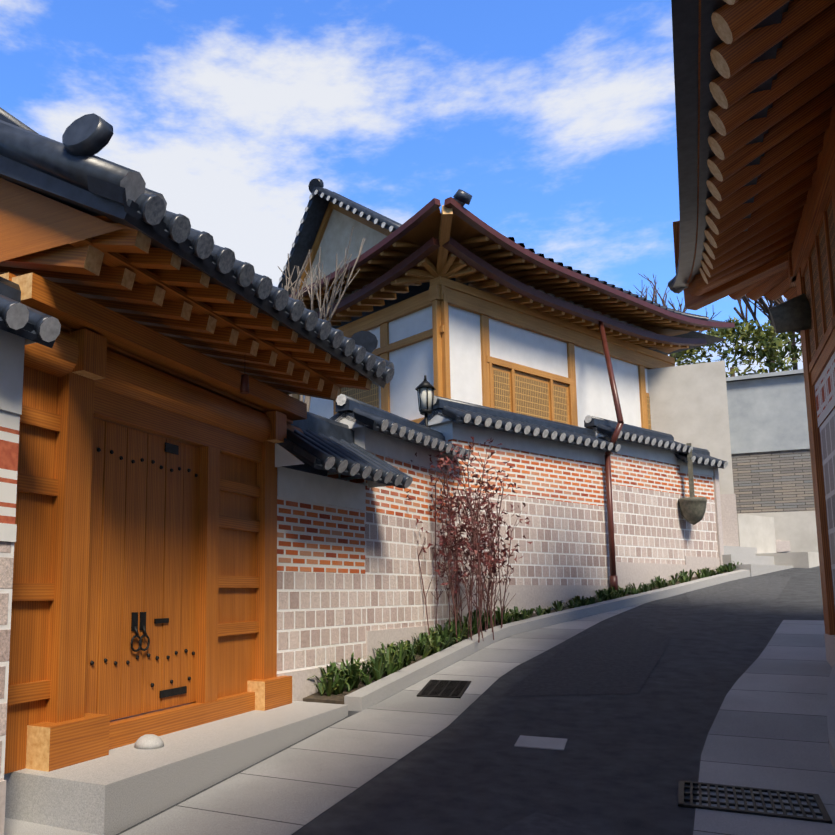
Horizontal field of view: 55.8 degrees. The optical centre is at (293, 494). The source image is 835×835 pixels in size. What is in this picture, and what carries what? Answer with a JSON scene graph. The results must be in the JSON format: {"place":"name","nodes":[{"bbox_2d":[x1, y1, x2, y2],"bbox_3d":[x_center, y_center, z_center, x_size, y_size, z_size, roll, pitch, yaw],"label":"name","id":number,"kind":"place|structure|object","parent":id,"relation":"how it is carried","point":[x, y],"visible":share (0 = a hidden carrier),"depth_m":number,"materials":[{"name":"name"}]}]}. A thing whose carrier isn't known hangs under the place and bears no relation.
{"place":"outdoors","nodes":[
{"label":"outdoors","id":0,"kind":"place"},
{"bbox_2d":[0,0,802,376],"label":"sky","id":1,"kind":"structure","parent":0,"point":[557,118],"materials":[{"name":"blue"}]},
{"bbox_2d":[116,566,823,834],"bbox_3d":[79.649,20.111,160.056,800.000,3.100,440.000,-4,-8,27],"label":"ground","id":2,"kind":"structure","parent":0,"point":[623,763],"depth_m":4.87,"materials":[{"name":"grey asphalt"}]},
{"bbox_2d":[0,276,60,834],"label":"wall","id":3,"kind":"structure","parent":2,"relation":"on","point":[22,325],"depth_m":3.48,"materials":[{"name":"stone"}]},
{"bbox_2d":[4,701,347,834],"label":"gate platform","id":4,"kind":"structure","parent":2,"relation":"on","point":[115,791],"depth_m":3.92,"materials":[{"name":"grey stone"}]},
{"bbox_2d":[134,734,163,749],"bbox_3d":[-0.823,1.399,4.403,0.166,0.068,0.170,-4,-8,27],"label":"door stone","id":5,"kind":"object","parent":4,"relation":"on","point":[149,741],"visible":1,"depth_m":4.35,"materials":[{"name":"stone"}]},
{"bbox_2d":[4,329,303,773],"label":"gate","id":6,"kind":"structure","parent":4,"relation":"on","point":[106,544],"depth_m":4.66,"materials":[{"name":"brown wood"}]},
{"bbox_2d":[0,216,371,423],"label":"roof eaves","id":7,"kind":"object","parent":6,"relation":"on","point":[131,293],"visible":0.73,"depth_m":4.56,"materials":[{"name":"brown wood"}]},
{"bbox_2d":[0,107,393,394],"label":"gate roof tiles","id":8,"kind":"object","parent":7,"relation":"on","point":[53,193],"visible":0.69,"depth_m":3.75,"materials":[{"name":"grey tile"}]},
{"bbox_2d":[278,226,364,411],"bbox_3d":[0.343,-1.301,10.995,1.379,5.273,1.464,-4,-8,27],"label":"bare tree","id":9,"kind":"object","parent":2,"relation":"on","point":[307,399],"visible":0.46,"depth_m":11.03,"materials":[{"name":"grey plant"}]},
{"bbox_2d":[275,412,412,700],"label":"wall","id":10,"kind":"structure","parent":2,"relation":"on","point":[321,603],"depth_m":6.64,"materials":[{"name":"brick"}]},
{"bbox_2d":[327,394,470,669],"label":"wall","id":11,"kind":"structure","parent":2,"relation":"on","point":[395,604],"depth_m":7.93,"materials":[{"name":"brick"}]},
{"bbox_2d":[415,375,435,426],"bbox_3d":[1.576,-1.024,9.220,0.225,0.820,0.260,-4,-8,27],"label":"lantern","id":12,"kind":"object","parent":11,"relation":"on","point":[425,388],"depth_m":9.18,"materials":[{"name":"black metal"}]},
{"bbox_2d":[406,436,531,642],"bbox_3d":[1.759,0.486,8.628,1.602,2.225,1.833,-4,-8,27],"label":"red shrub","id":13,"kind":"object","parent":2,"relation":"on","point":[462,540],"depth_m":8.47,"materials":[{"name":"red plant"}]},
{"bbox_2d":[118,599,834,834],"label":"sidewalk","id":14,"kind":"structure","parent":2,"relation":"on","point":[768,729],"depth_m":4.82,"materials":[{"name":"concrete"}]},
{"bbox_2d":[418,395,620,623],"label":"wall","id":15,"kind":"structure","parent":2,"relation":"on","point":[557,476],"depth_m":10.05,"materials":[{"name":"brick"}]},
{"bbox_2d":[303,570,834,769],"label":"kerbs and beds","id":16,"kind":"structure","parent":2,"relation":"on","point":[362,696],"depth_m":7.79,"materials":[{"name":"grey concrete"}]},
{"bbox_2d":[308,562,741,695],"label":"ground cover plants","id":17,"kind":"object","parent":16,"relation":"on","point":[394,658],"visible":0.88,"depth_m":7.83,"materials":[{"name":"green plant"}]},
{"bbox_2d":[417,680,831,823],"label":"drain covers","id":18,"kind":"object","parent":2,"relation":"on","point":[446,688],"visible":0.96,"depth_m":3.86,"materials":[{"name":"black metal"}]},
{"bbox_2d":[584,415,692,591],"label":"wall","id":19,"kind":"structure","parent":2,"relation":"on","point":[648,522],"depth_m":11.66,"materials":[{"name":"brick"}]},
{"bbox_2d":[492,575,790,834],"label":"road patches","id":20,"kind":"object","parent":2,"relation":"on","point":[623,657],"visible":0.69,"depth_m":7.20,"materials":[{"name":"grey asphalt"}]},
{"bbox_2d":[653,447,727,576],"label":"wall","id":21,"kind":"structure","parent":2,"relation":"on","point":[700,545],"depth_m":12.63,"materials":[{"name":"brick"}]},
{"bbox_2d":[678,443,706,524],"bbox_3d":[6.300,-0.173,12.251,0.400,1.301,0.400,-4,-8,27],"label":"hanging planter","id":22,"kind":"object","parent":21,"relation":"attached to","point":[692,507],"visible":1,"depth_m":12.11,"materials":[{"name":"grey stone"}]},
{"bbox_2d":[624,273,800,372],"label":"bare trees","id":23,"kind":"object","parent":2,"relation":"on","point":[760,302],"visible":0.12,"depth_m":19.42,"materials":[{"name":"brown plant"}]},
{"bbox_2d":[647,360,817,552],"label":"walls","id":24,"kind":"structure","parent":2,"relation":"on","point":[752,430],"depth_m":15.65,"materials":[{"name":"concrete"}]},
{"bbox_2d":[671,316,802,376],"bbox_3d":[10.377,-2.800,18.230,3.836,2.773,2.682,-4,-8,27],"label":"leafy tree","id":25,"kind":"object","parent":2,"relation":"on","point":[736,333],"visible":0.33,"depth_m":17.58,"materials":[{"name":"green plant"}]},
{"bbox_2d":[668,0,834,634],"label":"timber house","id":26,"kind":"structure","parent":2,"relation":"on","point":[754,81],"depth_m":5.36,"materials":[{"name":"brown wood"}]},
{"bbox_2d":[769,293,810,333],"bbox_3d":[4.433,-1.617,6.888,0.331,0.336,0.153,-4,-8,27],"label":"wall lamp","id":27,"kind":"object","parent":26,"relation":"attached to","point":[792,314],"visible":0.9,"depth_m":6.84,"materials":[{"name":"black metal"}]},
{"bbox_2d":[695,467,819,576],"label":"stairs","id":28,"kind":"structure","parent":2,"relation":"on","point":[755,553],"depth_m":13.29,"materials":[{"name":"concrete"}]},
{"bbox_2d":[303,305,647,427],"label":"house walls","id":29,"kind":"structure","parent":0,"point":[413,364],"depth_m":11.97,"materials":[{"name":"white paint"}]},
{"bbox_2d":[292,276,674,429],"bbox_3d":[3.320,-0.445,14.701,4.810,4.478,6.730,-9,-12,53],"label":"frame","id":30,"kind":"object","parent":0,"point":[518,388],"visible":0.4,"depth_m":12.11,"materials":[{"name":"brown wood"}]},
{"bbox_2d":[278,178,734,354],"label":"house roof","id":31,"kind":"structure","parent":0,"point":[454,239],"depth_m":12.36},
{"bbox_2d":[598,321,623,593],"bbox_3d":[4.773,-0.770,11.794,0.283,4.512,1.910,-2,-7,16],"label":"downpipe","id":32,"kind":"object","parent":31,"relation":"attached to","point":[613,579],"visible":0.81,"depth_m":10.95,"materials":[{"name":"brown metal"}]},
{"bbox_2d":[815,352,834,667],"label":"house wall","id":33,"kind":"structure","parent":0,"point":[825,392],"depth_m":6.49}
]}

